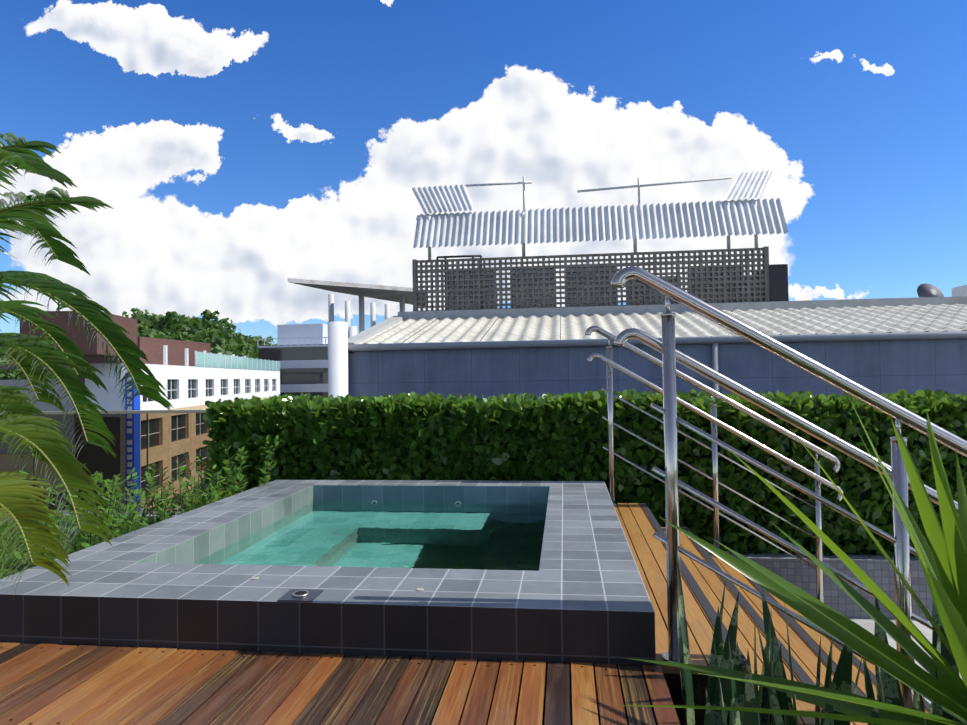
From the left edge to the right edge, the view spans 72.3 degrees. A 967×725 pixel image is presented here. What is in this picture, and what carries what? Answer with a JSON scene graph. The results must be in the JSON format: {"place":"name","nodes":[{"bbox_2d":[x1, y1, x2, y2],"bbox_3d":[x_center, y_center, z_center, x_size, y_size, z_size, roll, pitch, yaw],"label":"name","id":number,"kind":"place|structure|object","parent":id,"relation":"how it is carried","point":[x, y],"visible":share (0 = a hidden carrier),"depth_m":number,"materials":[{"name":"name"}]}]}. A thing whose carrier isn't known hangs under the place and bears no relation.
{"place":"outdoors","nodes":[
{"label":"outdoors","id":0,"kind":"place"},
{"bbox_2d":[0,379,73,411],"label":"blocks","id":1,"kind":"structure","parent":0,"point":[42,406],"depth_m":142.21,"materials":[{"name":"grey concrete"}]},
{"bbox_2d":[74,337,209,410],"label":"rooftop structure","id":2,"kind":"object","parent":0,"point":[151,348],"depth_m":78.91,"materials":[{"name":"brown"}]},
{"bbox_2d":[257,324,327,397],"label":"white building","id":3,"kind":"structure","parent":0,"point":[299,352],"depth_m":91.84,"materials":[{"name":"grey"}]},
{"bbox_2d":[0,480,655,672],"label":"pool","id":4,"kind":"structure","parent":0,"point":[524,571],"depth_m":2.54,"materials":[{"name":"tile"}]},
{"bbox_2d":[328,321,356,397],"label":"neighbour columns","id":5,"kind":"structure","parent":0,"point":[337,357],"depth_m":8.50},
{"bbox_2d":[0,0,966,343],"label":"sky","id":6,"kind":"structure","parent":0,"point":[238,149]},
{"bbox_2d":[412,246,769,310],"bbox_3d":[1.749,-1.394,11.379,6.030,0.954,0.120,-1,-1,7],"label":"lattice screen","id":7,"kind":"object","parent":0,"point":[747,276],"visible":0.79,"depth_m":11.34,"materials":[{"name":"grey metal"}]},
{"bbox_2d":[427,176,757,259],"bbox_3d":[1.854,-2.679,11.893,5.660,1.694,0.852,-1,-1,7],"label":"metal support frame","id":8,"kind":"object","parent":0,"point":[612,188],"visible":0.56,"depth_m":12.13,"materials":[{"name":"grey metal"}]},
{"bbox_2d":[409,170,787,247],"bbox_3d":[1.834,-2.735,11.721,6.692,1.422,1.181,-1,-1,7],"label":"neighbour awning","id":9,"kind":"object","parent":8,"relation":"on","point":[659,220],"visible":1,"depth_m":11.37,"materials":[{"name":"white metal"}]},
{"bbox_2d":[436,255,788,309],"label":"neighbour ac units","id":10,"kind":"object","parent":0,"point":[778,276],"visible":0.35,"depth_m":11.85},
{"bbox_2d":[348,331,966,399],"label":"neighbour wall","id":11,"kind":"structure","parent":0,"point":[887,363],"depth_m":8.29,"materials":[{"name":"blue metal"}]},
{"bbox_2d":[288,278,424,337],"bbox_3d":[-2.522,-0.597,16.494,2.505,2.290,5.570,-1,-1,7],"label":"canopy","id":12,"kind":"object","parent":11,"relation":"attached to","point":[402,296],"visible":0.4,"depth_m":15.79,"materials":[{"name":"grey"}]},
{"bbox_2d":[360,303,966,343],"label":"neighbour roof","id":13,"kind":"structure","parent":11,"relation":"on","point":[876,319],"depth_m":9.55,"materials":[{"name":"white metal"}]},
{"bbox_2d":[804,283,966,300],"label":"roof equipment","id":14,"kind":"object","parent":13,"relation":"on","point":[924,290],"visible":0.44,"depth_m":13.06,"materials":[{"name":"white metal"}]},
{"bbox_2d":[348,296,966,352],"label":"trim","id":15,"kind":"structure","parent":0,"point":[364,335],"depth_m":10.94,"materials":[{"name":"grey metal"}]},
{"bbox_2d":[611,394,966,724],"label":"yucca plant","id":16,"kind":"object","parent":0,"point":[943,561],"visible":1,"depth_m":1.39,"materials":[{"name":"green plant"}]},
{"bbox_2d":[676,550,962,724],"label":"snake plants","id":17,"kind":"object","parent":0,"point":[719,692],"visible":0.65,"depth_m":1.85,"materials":[{"name":"green plant"}]},
{"bbox_2d":[849,618,962,703],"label":"terrace floor","id":18,"kind":"structure","parent":0,"point":[867,624],"depth_m":4.59,"materials":[{"name":"tile"}]},
{"bbox_2d":[1,521,101,577],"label":"lawn floor","id":19,"kind":"structure","parent":18,"relation":"on","point":[18,571],"depth_m":5.11,"materials":[{"name":"green plant"}]},
{"bbox_2d":[0,514,156,569],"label":"lawn grass","id":20,"kind":"structure","parent":19,"relation":"on","point":[8,548],"depth_m":5.86,"materials":[{"name":"green plant"}]},
{"bbox_2d":[0,132,172,599],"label":"palm tree","id":21,"kind":"object","parent":19,"relation":"on","point":[19,420],"visible":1,"depth_m":2.59,"materials":[{"name":"green plant"}]},
{"bbox_2d":[0,435,278,578],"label":"shrubs","id":22,"kind":"object","parent":19,"relation":"on","point":[120,522],"visible":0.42,"depth_m":4.54,"materials":[{"name":"green plant"}]},
{"bbox_2d":[1,512,177,520],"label":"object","id":23,"kind":"structure","parent":18,"relation":"on","point":[147,517],"depth_m":6.85,"materials":[{"name":"plant"}]},
{"bbox_2d":[0,410,214,513],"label":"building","id":24,"kind":"structure","parent":23,"relation":"on","point":[160,439],"depth_m":6.95,"materials":[{"name":"clear"}]},
{"bbox_2d":[515,671,627,724],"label":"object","id":25,"kind":"structure","parent":18,"relation":"on","point":[571,723],"depth_m":1.98,"materials":[{"name":"black"}]},
{"bbox_2d":[0,642,679,724],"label":"deck floor","id":26,"kind":"structure","parent":25,"relation":"on","point":[50,684],"depth_m":2.00,"materials":[{"name":"brown wood"}]},
{"bbox_2d":[0,647,653,724],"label":"deck screws","id":27,"kind":"object","parent":26,"relation":"attached to","point":[265,657],"visible":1,"depth_m":2.21,"materials":[{"name":"grey metal"}]},
{"bbox_2d":[585,326,843,602],"bbox_3d":[1.631,0.792,4.732,1.759,2.157,0.116,-1,-1,7],"label":"railing","id":28,"kind":"object","parent":18,"relation":"on","point":[815,475],"visible":0.92,"depth_m":4.72,"materials":[{"name":"metal"}]},
{"bbox_2d":[614,503,930,724],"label":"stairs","id":29,"kind":"structure","parent":18,"relation":"on","point":[703,588],"depth_m":3.05,"materials":[{"name":"brown wood"}]},
{"bbox_2d":[611,266,966,708],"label":"railing","id":30,"kind":"object","parent":18,"relation":"on","point":[895,470],"visible":0.94,"depth_m":2.17,"materials":[{"name":"metal"}]},
{"bbox_2d":[731,553,932,619],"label":"planter wall","id":31,"kind":"structure","parent":18,"relation":"on","point":[878,570],"depth_m":4.82,"materials":[{"name":"tile"}]},
{"bbox_2d":[723,550,875,554],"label":"planter soil","id":32,"kind":"structure","parent":31,"relation":"in","point":[856,553],"depth_m":5.12,"materials":[{"name":"brown soil"}]},
{"bbox_2d":[202,388,966,556],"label":"hedge shrub","id":33,"kind":"object","parent":32,"relation":"on","point":[469,437],"visible":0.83,"depth_m":5.20,"materials":[{"name":"green plant"}]},
{"bbox_3d":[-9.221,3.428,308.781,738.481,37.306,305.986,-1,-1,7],"label":"hill terrain","id":34,"kind":"structure","parent":0,"visible":0},
{"bbox_2d":[0,308,381,379],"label":"hill trees","id":35,"kind":"object","parent":34,"relation":"on","point":[219,338],"visible":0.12,"depth_m":265.81,"materials":[{"name":"green plant"}]},
{"label":"ground","id":36,"kind":"structure","parent":0,"visible":0},
{"bbox_2d":[0,311,279,410],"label":"building","id":37,"kind":"structure","parent":36,"relation":"on","point":[212,377],"depth_m":48.51,"materials":[{"name":"painted concrete"},{"name":"glass"}]}
]}

